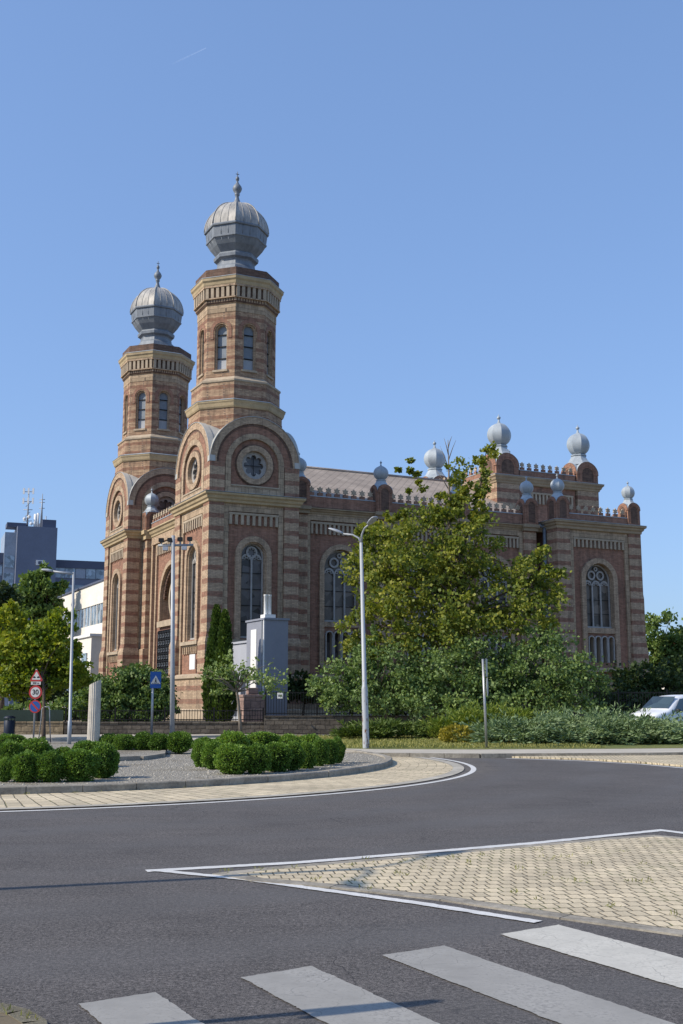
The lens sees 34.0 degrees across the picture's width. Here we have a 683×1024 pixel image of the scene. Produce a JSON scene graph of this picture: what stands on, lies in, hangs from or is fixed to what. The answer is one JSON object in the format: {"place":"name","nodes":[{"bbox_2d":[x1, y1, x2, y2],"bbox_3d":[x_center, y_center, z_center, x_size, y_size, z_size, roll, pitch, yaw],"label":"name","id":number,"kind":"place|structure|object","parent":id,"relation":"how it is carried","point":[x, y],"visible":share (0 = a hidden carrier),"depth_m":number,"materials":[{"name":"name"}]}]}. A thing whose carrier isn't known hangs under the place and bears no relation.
{"place":"outdoors","nodes":[
{"label":"outdoors","id":0,"kind":"place"},
{"bbox_2d":[0,1013,20,1023],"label":"verge","id":1,"kind":"structure","parent":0,"point":[6,1019],"depth_m":5.72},
{"bbox_2d":[0,519,104,705],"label":"office block","id":2,"kind":"structure","parent":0,"point":[24,548],"depth_m":222.16,"materials":[{"name":"grey concrete"}]},
{"bbox_2d":[4,573,13,584],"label":"stair window","id":3,"kind":"structure","parent":2,"relation":"in","point":[8,577],"depth_m":220.67,"materials":[{"name":"blue glass"}]},
{"bbox_2d":[4,555,13,567],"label":"stair window","id":4,"kind":"structure","parent":2,"relation":"in","point":[9,560],"depth_m":221.19,"materials":[{"name":"blue glass"}]},
{"bbox_2d":[22,488,33,525],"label":"antenna mast","id":5,"kind":"object","parent":2,"relation":"on","point":[28,509],"visible":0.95,"depth_m":225.69,"materials":[{"name":"grey metal"}]},
{"bbox_2d":[33,494,46,526],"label":"antenna mast","id":6,"kind":"object","parent":2,"relation":"on","point":[36,520],"visible":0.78,"depth_m":225.22,"materials":[{"name":"grey metal"}]},
{"bbox_2d":[75,568,84,578],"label":"window","id":7,"kind":"structure","parent":2,"relation":"in","point":[80,573],"depth_m":226.79,"materials":[{"name":"blue glass"}]},
{"bbox_2d":[86,569,95,578],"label":"window","id":8,"kind":"structure","parent":2,"relation":"in","point":[90,573],"depth_m":227.51,"materials":[{"name":"blue glass"}]},
{"bbox_2d":[53,747,159,755],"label":"island terrace","id":9,"kind":"structure","parent":0,"point":[133,752],"depth_m":31.26,"materials":[{"name":"grey concrete"}]},
{"bbox_2d":[87,680,100,741],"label":"fluted column","id":10,"kind":"structure","parent":9,"relation":"on","point":[93,726],"depth_m":33.15,"materials":[{"name":"stone"}]},
{"bbox_2d":[99,733,115,743],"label":"boxwood ball","id":11,"kind":"object","parent":9,"relation":"on","point":[107,737],"visible":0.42,"depth_m":33.04,"materials":[{"name":"green plant"}]},
{"bbox_2d":[111,733,133,749],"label":"boxwood ball","id":12,"kind":"object","parent":9,"relation":"on","point":[122,741],"visible":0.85,"depth_m":32.71,"materials":[{"name":"green plant"}]},
{"bbox_2d":[131,730,150,749],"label":"boxwood ball","id":13,"kind":"object","parent":9,"relation":"on","point":[140,740],"visible":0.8,"depth_m":32.69,"materials":[{"name":"green plant"}]},
{"bbox_2d":[147,732,167,750],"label":"boxwood ball","id":14,"kind":"object","parent":9,"relation":"on","point":[157,741],"visible":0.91,"depth_m":32.50,"materials":[{"name":"green plant"}]},
{"bbox_2d":[23,709,237,721],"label":"yard","id":15,"kind":"structure","parent":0,"point":[163,720],"depth_m":55.27,"materials":[{"name":"grey concrete"}]},
{"bbox_2d":[0,580,23,709],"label":"dark tree","id":16,"kind":"object","parent":15,"relation":"on","point":[7,591],"visible":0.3,"depth_m":89.84,"materials":[{"name":"green plant"}]},
{"bbox_2d":[15,560,69,703],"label":"dark tree","id":17,"kind":"object","parent":15,"relation":"on","point":[39,591],"visible":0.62,"depth_m":99.17,"materials":[{"name":"green plant"}]},
{"bbox_2d":[0,639,85,705],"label":"garden tree","id":18,"kind":"object","parent":15,"relation":"on","point":[59,693],"visible":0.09,"depth_m":73.37,"materials":[{"name":"green plant"}]},
{"bbox_2d":[1,695,86,719],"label":"shrub","id":19,"kind":"object","parent":15,"relation":"on","point":[58,704],"visible":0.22,"depth_m":58.71,"materials":[{"name":"green plant"}]},
{"bbox_2d":[64,661,182,721],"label":"weeping shrub","id":20,"kind":"object","parent":15,"relation":"on","point":[121,692],"visible":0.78,"depth_m":53.83,"materials":[{"name":"green plant"}]},
{"bbox_2d":[201,604,220,721],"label":"thuja","id":21,"kind":"object","parent":15,"relation":"on","point":[211,646],"visible":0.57,"depth_m":54.30,"materials":[{"name":"green plant"}]},
{"bbox_2d":[210,608,236,721],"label":"thuja","id":22,"kind":"object","parent":15,"relation":"on","point":[224,646],"visible":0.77,"depth_m":53.80,"materials":[{"name":"green plant"}]},
{"bbox_2d":[239,688,264,721],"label":"stone pier","id":23,"kind":"structure","parent":15,"relation":"on","point":[251,699],"depth_m":52.44,"materials":[{"name":"pink stone"}]},
{"bbox_2d":[232,594,289,720],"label":"annex building","id":24,"kind":"structure","parent":15,"relation":"on","point":[267,637],"depth_m":55.28,"materials":[{"name":"grey paint"}]},
{"bbox_2d":[288,668,324,715],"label":"dark shrub","id":25,"kind":"object","parent":15,"relation":"on","point":[298,685],"visible":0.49,"depth_m":55.99,"materials":[{"name":"green plant"}]},
{"bbox_2d":[98,172,648,718],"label":"synagogue","id":26,"kind":"structure","parent":15,"relation":"on","point":[236,488],"depth_m":66.76,"materials":[{"name":"red brick"}]},
{"bbox_2d":[305,623,457,722],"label":"leafy shrub","id":27,"kind":"object","parent":15,"relation":"on","point":[391,702],"visible":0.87,"depth_m":50.80,"materials":[{"name":"green plant"}]},
{"bbox_2d":[333,441,571,700],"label":"plane tree","id":28,"kind":"object","parent":15,"relation":"on","point":[434,577],"visible":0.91,"depth_m":54.07,"materials":[{"name":"green plant"}]},
{"bbox_2d":[436,437,460,669],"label":"bare trunk","id":29,"kind":"object","parent":28,"relation":"attached to","point":[449,522],"visible":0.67,"depth_m":57.07,"materials":[{"name":"brown plant"}]},
{"bbox_2d":[386,628,524,718],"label":"leafy shrub","id":30,"kind":"object","parent":15,"relation":"on","point":[469,677],"visible":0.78,"depth_m":50.72,"materials":[{"name":"green plant"}]},
{"bbox_2d":[475,623,614,718],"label":"leafy shrub","id":31,"kind":"object","parent":15,"relation":"on","point":[545,680],"visible":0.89,"depth_m":50.82,"materials":[{"name":"green plant"}]},
{"bbox_2d":[586,651,682,714],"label":"dark tree","id":32,"kind":"object","parent":15,"relation":"on","point":[630,681],"visible":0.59,"depth_m":58.62,"materials":[{"name":"green plant"}]},
{"bbox_2d":[645,606,682,683],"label":"bright tree","id":33,"kind":"object","parent":15,"relation":"on","point":[662,646],"visible":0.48,"depth_m":93.53,"materials":[{"name":"green plant"}]},
{"bbox_2d":[23,734,246,740],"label":"pavement","id":34,"kind":"structure","parent":0,"point":[63,737],"depth_m":48.06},
{"bbox_2d":[0,744,383,785],"bbox_3d":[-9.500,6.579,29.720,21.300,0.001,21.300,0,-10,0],"label":"gravel bed","id":35,"kind":"object","parent":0,"point":[147,773],"visible":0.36,"depth_m":24.88,"materials":[{"name":"grey gravel"}]},
{"bbox_2d":[0,756,12,781],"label":"boxwood ball","id":36,"kind":"object","parent":35,"relation":"on","point":[5,768],"visible":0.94,"depth_m":21.35,"materials":[{"name":"green plant"}]},
{"bbox_2d":[0,738,23,759],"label":"boxwood ball","id":37,"kind":"object","parent":35,"relation":"on","point":[9,748],"visible":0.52,"depth_m":25.23,"materials":[{"name":"green plant"}]},
{"bbox_2d":[0,733,26,744],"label":"boxwood ball","id":38,"kind":"object","parent":35,"relation":"on","point":[11,736],"visible":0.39,"depth_m":34.03,"materials":[{"name":"green plant"}]},
{"bbox_2d":[8,749,40,781],"bbox_3d":[-6.053,4.904,21.475,0.667,0.679,0.699,8,-13,-41],"label":"boxwood ball","id":39,"kind":"object","parent":35,"relation":"on","point":[23,769],"visible":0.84,"depth_m":21.28,"materials":[{"name":"green plant"}]},
{"bbox_2d":[19,736,54,754],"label":"boxwood ball","id":40,"kind":"object","parent":35,"relation":"on","point":[36,745],"visible":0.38,"depth_m":25.71,"materials":[{"name":"green plant"}]},
{"bbox_2d":[34,750,64,781],"bbox_3d":[-5.600,4.905,21.449,0.615,0.697,0.661,0,-10,0],"label":"boxwood ball","id":41,"kind":"object","parent":35,"relation":"on","point":[49,768],"visible":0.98,"depth_m":21.28,"materials":[{"name":"green plant"}]},
{"bbox_2d":[41,569,74,743],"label":"street lamp","id":42,"kind":"object","parent":35,"relation":"on","point":[69,732],"visible":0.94,"depth_m":40.23,"materials":[{"name":"grey metal"}]},
{"bbox_2d":[60,748,101,781],"bbox_3d":[-5.096,4.934,21.659,0.878,0.706,0.881,0,-10,0],"label":"boxwood ball","id":43,"kind":"object","parent":35,"relation":"on","point":[81,765],"visible":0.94,"depth_m":21.46,"materials":[{"name":"green plant"}]},
{"bbox_2d":[71,739,101,751],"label":"boxwood ball","id":44,"kind":"object","parent":35,"relation":"on","point":[87,744],"visible":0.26,"depth_m":26.05,"materials":[{"name":"green plant"}]},
{"bbox_2d":[91,740,120,777],"bbox_3d":[-4.810,5.029,22.521,0.700,0.845,0.738,2,-10,-11],"label":"boxwood ball","id":45,"kind":"object","parent":35,"relation":"on","point":[108,754],"visible":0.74,"depth_m":22.41,"materials":[{"name":"green plant"}]},
{"bbox_2d":[120,750,165,760],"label":"terrace kerb","id":46,"kind":"structure","parent":35,"relation":"on","point":[162,753],"depth_m":29.17,"materials":[{"name":"concrete"}]},
{"bbox_2d":[165,730,193,753],"bbox_3d":[-4.768,6.748,32.677,1.006,0.717,0.940,0,-10,0],"label":"boxwood ball","id":47,"kind":"object","parent":35,"relation":"on","point":[178,742],"visible":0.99,"depth_m":32.43,"materials":[{"name":"green plant"}]},
{"bbox_2d":[191,738,208,766],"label":"boxwood ball","id":48,"kind":"object","parent":35,"relation":"on","point":[196,750],"visible":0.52,"depth_m":26.12,"materials":[{"name":"green plant"}]},
{"bbox_2d":[200,739,221,769],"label":"boxwood ball","id":49,"kind":"object","parent":35,"relation":"on","point":[207,752],"visible":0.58,"depth_m":25.21,"materials":[{"name":"green plant"}]},
{"bbox_2d":[212,743,250,774],"bbox_3d":[-2.307,5.289,23.827,0.917,0.731,0.918,0,-10,0],"label":"boxwood ball","id":50,"kind":"object","parent":35,"relation":"on","point":[229,758],"visible":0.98,"depth_m":23.56,"materials":[{"name":"green plant"}]},
{"bbox_2d":[212,730,250,746],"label":"boxwood ball","id":51,"kind":"object","parent":35,"relation":"on","point":[232,737],"visible":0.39,"depth_m":30.54,"materials":[{"name":"green plant"}]},
{"bbox_2d":[245,741,273,773],"bbox_3d":[-1.837,5.295,23.892,0.747,0.750,0.683,3,-10,-19],"label":"boxwood ball","id":52,"kind":"object","parent":35,"relation":"on","point":[260,756],"visible":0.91,"depth_m":23.70,"materials":[{"name":"green plant"}]},
{"bbox_2d":[245,731,280,744],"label":"boxwood ball","id":53,"kind":"object","parent":35,"relation":"on","point":[264,737],"visible":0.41,"depth_m":31.04,"materials":[{"name":"green plant"}]},
{"bbox_2d":[266,741,294,771],"bbox_3d":[-1.401,5.412,24.560,0.767,0.732,0.756,0,-10,0],"label":"boxwood ball","id":54,"kind":"object","parent":35,"relation":"on","point":[283,756],"visible":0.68,"depth_m":24.36,"materials":[{"name":"green plant"}]},
{"bbox_2d":[276,733,302,743],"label":"boxwood ball","id":55,"kind":"object","parent":35,"relation":"on","point":[284,738],"visible":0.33,"depth_m":31.06,"materials":[{"name":"green plant"}]},
{"bbox_2d":[288,739,306,770],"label":"boxwood ball","id":56,"kind":"object","parent":35,"relation":"on","point":[298,752],"visible":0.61,"depth_m":24.86,"materials":[{"name":"green plant"}]},
{"bbox_2d":[298,733,317,742],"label":"boxwood ball","id":57,"kind":"object","parent":35,"relation":"on","point":[309,738],"visible":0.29,"depth_m":31.59,"materials":[{"name":"green plant"}]},
{"bbox_2d":[300,740,317,768],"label":"boxwood ball","id":58,"kind":"object","parent":35,"relation":"on","point":[310,749],"visible":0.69,"depth_m":25.56,"materials":[{"name":"green plant"}]},
{"bbox_2d":[313,736,329,765],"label":"boxwood ball","id":59,"kind":"object","parent":35,"relation":"on","point":[323,748],"visible":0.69,"depth_m":26.52,"materials":[{"name":"green plant"}]},
{"bbox_2d":[325,738,339,764],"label":"boxwood ball","id":60,"kind":"object","parent":35,"relation":"on","point":[333,751],"visible":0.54,"depth_m":27.13,"materials":[{"name":"green plant"}]},
{"bbox_2d":[333,736,345,762],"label":"boxwood ball","id":61,"kind":"object","parent":35,"relation":"on","point":[342,750],"visible":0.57,"depth_m":27.77,"materials":[{"name":"green plant"}]},
{"bbox_2d":[0,758,682,1023],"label":"road","id":62,"kind":"structure","parent":0,"point":[92,909],"depth_m":9.18,"materials":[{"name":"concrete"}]},
{"bbox_2d":[0,1002,46,1023],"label":"kerb","id":63,"kind":"structure","parent":62,"relation":"on","point":[23,1019],"depth_m":5.79,"materials":[{"name":"grey concrete"}]},
{"bbox_2d":[78,992,203,1023],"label":"zebra stripe","id":64,"kind":"object","parent":62,"relation":"on","point":[152,1008],"visible":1,"depth_m":5.97,"materials":[{"name":"paint"}]},
{"bbox_2d":[0,757,452,807],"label":"island apron","id":65,"kind":"object","parent":62,"relation":"on","point":[401,769],"visible":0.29,"depth_m":20.74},
{"bbox_2d":[0,742,391,794],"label":"island kerb","id":66,"kind":"structure","parent":65,"relation":"on","point":[99,787],"depth_m":21.36,"materials":[{"name":"concrete"}]},
{"bbox_2d":[0,757,463,809],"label":"apron edging","id":67,"kind":"object","parent":65,"relation":"on","point":[457,768],"visible":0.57,"depth_m":19.78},
{"bbox_2d":[1,760,679,1019],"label":"weeds","id":68,"kind":"object","parent":65,"relation":"on","point":[516,868],"visible":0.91,"depth_m":10.46,"materials":[{"name":"green plant"}]},
{"bbox_2d":[0,757,475,811],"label":"road line","id":69,"kind":"object","parent":62,"relation":"on","point":[473,769],"visible":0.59,"depth_m":19.48,"materials":[{"name":"white paint"}]},
{"bbox_2d":[241,966,439,1023],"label":"zebra stripe","id":70,"kind":"object","parent":62,"relation":"on","point":[328,998],"visible":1,"depth_m":6.23,"materials":[{"name":"paint"}]},
{"bbox_2d":[151,869,541,922],"bbox_3d":[-0.138,3.301,9.715,4.223,0.001,0.258,-7,-12,37],"label":"road line","id":71,"kind":"object","parent":62,"relation":"on","point":[412,902],"visible":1,"depth_m":9.36,"materials":[{"name":"white paint"}]},
{"bbox_2d":[328,516,377,747],"bbox_3d":[0.480,3.986,36.443,2.031,7.552,0.609,-8,-12,38],"label":"street lamp","id":72,"kind":"object","parent":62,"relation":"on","point":[365,715],"visible":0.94,"depth_m":36.34,"materials":[{"name":"metal"}]},
{"bbox_2d":[146,829,682,871],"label":"road line","id":73,"kind":"object","parent":62,"relation":"on","point":[369,856],"visible":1,"depth_m":12.12,"materials":[{"name":"white paint"}]},
{"bbox_2d":[212,835,682,936],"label":"splitter kerb","id":74,"kind":"structure","parent":62,"relation":"on","point":[583,919],"depth_m":9.62,"materials":[{"name":"concrete"}]},
{"bbox_2d":[237,837,682,929],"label":"splitter island","id":75,"kind":"structure","parent":62,"relation":"on","point":[494,876],"depth_m":10.48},
{"bbox_2d":[345,752,682,757],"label":"kerb","id":76,"kind":"structure","parent":62,"relation":"on","point":[469,755],"depth_m":32.41,"materials":[{"name":"concrete"}]},
{"bbox_2d":[383,946,674,1023],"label":"zebra stripe","id":77,"kind":"object","parent":62,"relation":"on","point":[558,1003],"visible":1,"depth_m":6.42,"materials":[{"name":"paint"}]},
{"bbox_2d":[502,925,682,987],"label":"zebra stripe","id":78,"kind":"object","parent":62,"relation":"on","point":[659,966],"visible":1,"depth_m":7.39,"materials":[{"name":"paint"}]},
{"bbox_2d":[512,755,682,766],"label":"splitter island","id":79,"kind":"structure","parent":62,"relation":"on","point":[671,760],"depth_m":30.95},
{"bbox_2d":[0,0,682,654],"label":"sky","id":80,"kind":"structure","parent":0,"point":[472,210],"materials":[{"name":"blue"}]},
{"bbox_2d":[192,738,682,752],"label":"pavement","id":81,"kind":"structure","parent":0,"point":[525,750],"depth_m":34.51,"materials":[{"name":"grey concrete"}]},
{"bbox_2d":[279,734,682,748],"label":"lawn","id":82,"kind":"structure","parent":0,"point":[638,745],"depth_m":36.45,"materials":[{"name":"green plant"}]},
{"bbox_2d":[328,715,429,738],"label":"juniper","id":83,"kind":"object","parent":82,"relation":"on","point":[379,729],"visible":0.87,"depth_m":43.31,"materials":[{"name":"green plant"}]},
{"bbox_2d":[395,714,440,737],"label":"dark juniper","id":84,"kind":"object","parent":82,"relation":"on","point":[418,717],"visible":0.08,"depth_m":44.60,"materials":[{"name":"green plant"}]},
{"bbox_2d":[437,723,473,743],"bbox_3d":[4.110,7.967,39.828,1.384,0.886,1.126,0,-10,0],"label":"yellow bush","id":85,"kind":"object","parent":82,"relation":"on","point":[444,734],"visible":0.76,"depth_m":39.60,"materials":[{"name":"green plant"}]},
{"bbox_2d":[416,698,544,737],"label":"golden juniper","id":86,"kind":"object","parent":82,"relation":"on","point":[436,725],"visible":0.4,"depth_m":43.60,"materials":[{"name":"green plant"}]},
{"bbox_2d":[482,659,487,747],"bbox_3d":[4.666,6.254,36.217,0.172,2.961,0.600,-2,-10,12],"label":"sign post","id":87,"kind":"object","parent":82,"relation":"on","point":[484,703],"visible":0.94,"depth_m":36.22,"materials":[{"name":"metal"}]},
{"bbox_2d":[450,702,682,744],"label":"juniper bed","id":88,"kind":"object","parent":82,"relation":"on","point":[553,727],"visible":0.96,"depth_m":39.37,"materials":[{"name":"green plant"}]},
{"label":"side street","id":89,"kind":"structure","parent":0,"visible":0},
{"bbox_2d":[3,716,15,734],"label":"litter bin","id":90,"kind":"object","parent":89,"relation":"on","point":[9,726],"visible":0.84,"depth_m":45.02,"materials":[{"name":"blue metal"}]},
{"bbox_2d":[0,721,64,734],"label":"rubble wall","id":91,"kind":"structure","parent":89,"relation":"on","point":[26,727],"depth_m":51.14,"materials":[{"name":"beige stone"}]},
{"bbox_2d":[0,710,63,720],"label":"fence","id":92,"kind":"object","parent":91,"relation":"on","point":[28,715],"visible":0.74,"depth_m":51.42,"materials":[{"name":"black metal"}]},
{"bbox_2d":[29,669,41,736],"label":"traffic sign","id":93,"kind":"object","parent":89,"relation":"on","point":[35,691],"visible":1,"depth_m":43.66,"materials":[{"name":"metal"}]},
{"bbox_2d":[0,598,97,737],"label":"street maple","id":94,"kind":"object","parent":89,"relation":"on","point":[46,654],"visible":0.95,"depth_m":45.61,"materials":[{"name":"green plant"}]},
{"bbox_2d":[58,578,103,706],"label":"cream building","id":95,"kind":"structure","parent":89,"relation":"on","point":[88,602],"depth_m":95.31,"materials":[{"name":"painted plaster"},{"name":"glass"}]},
{"bbox_2d":[79,609,85,627],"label":"window","id":96,"kind":"structure","parent":95,"relation":"in","point":[82,612],"depth_m":99.26,"materials":[{"name":"clear glass"}]},
{"bbox_2d":[85,607,91,626],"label":"window","id":97,"kind":"structure","parent":95,"relation":"in","point":[88,618],"depth_m":97.23,"materials":[{"name":"clear glass"}]},
{"bbox_2d":[91,605,97,624],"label":"window","id":98,"kind":"structure","parent":95,"relation":"in","point":[94,620],"depth_m":95.28,"materials":[{"name":"clear glass"}]},
{"bbox_2d":[98,603,102,623],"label":"window","id":99,"kind":"structure","parent":95,"relation":"in","point":[100,606],"depth_m":93.49,"materials":[{"name":"clear glass"}]},
{"bbox_2d":[150,672,160,734],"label":"crossing sign","id":100,"kind":"object","parent":89,"relation":"on","point":[155,679],"visible":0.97,"depth_m":46.59,"materials":[{"name":"metal"}]},
{"bbox_2d":[64,722,263,733],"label":"retaining wall","id":101,"kind":"structure","parent":89,"relation":"on","point":[161,727],"depth_m":51.22,"materials":[{"name":"brown stone"}]},
{"bbox_2d":[65,707,263,721],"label":"iron fence","id":102,"kind":"object","parent":101,"relation":"on","point":[167,710],"visible":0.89,"depth_m":51.50,"materials":[{"name":"black metal"}]},
{"bbox_2d":[158,535,192,732],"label":"floodlight mast","id":103,"kind":"object","parent":89,"relation":"on","point":[172,544],"visible":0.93,"depth_m":46.84,"materials":[{"name":"grey metal"}]},
{"bbox_2d":[195,649,290,731],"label":"young tree","id":104,"kind":"object","parent":89,"relation":"on","point":[247,677],"visible":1,"depth_m":48.96,"materials":[{"name":"green plant"}]},
{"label":"pavement","id":105,"kind":"structure","parent":0,"visible":0},
{"bbox_2d":[631,695,682,723],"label":"parked van","id":106,"kind":"object","parent":105,"relation":"on","point":[660,705],"visible":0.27,"depth_m":47.10,"materials":[{"name":"white paint"}]},
{"label":"ground","id":107,"kind":"structure","parent":0,"visible":0},
{"bbox_2d":[264,716,620,734],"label":"retaining wall","id":108,"kind":"structure","parent":107,"relation":"on","point":[304,725],"depth_m":51.07,"materials":[{"name":"brown stone"}]},
{"bbox_2d":[265,689,682,715],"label":"iron fence","id":109,"kind":"object","parent":108,"relation":"on","point":[593,692],"visible":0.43,"depth_m":51.40,"materials":[{"name":"black metal"}]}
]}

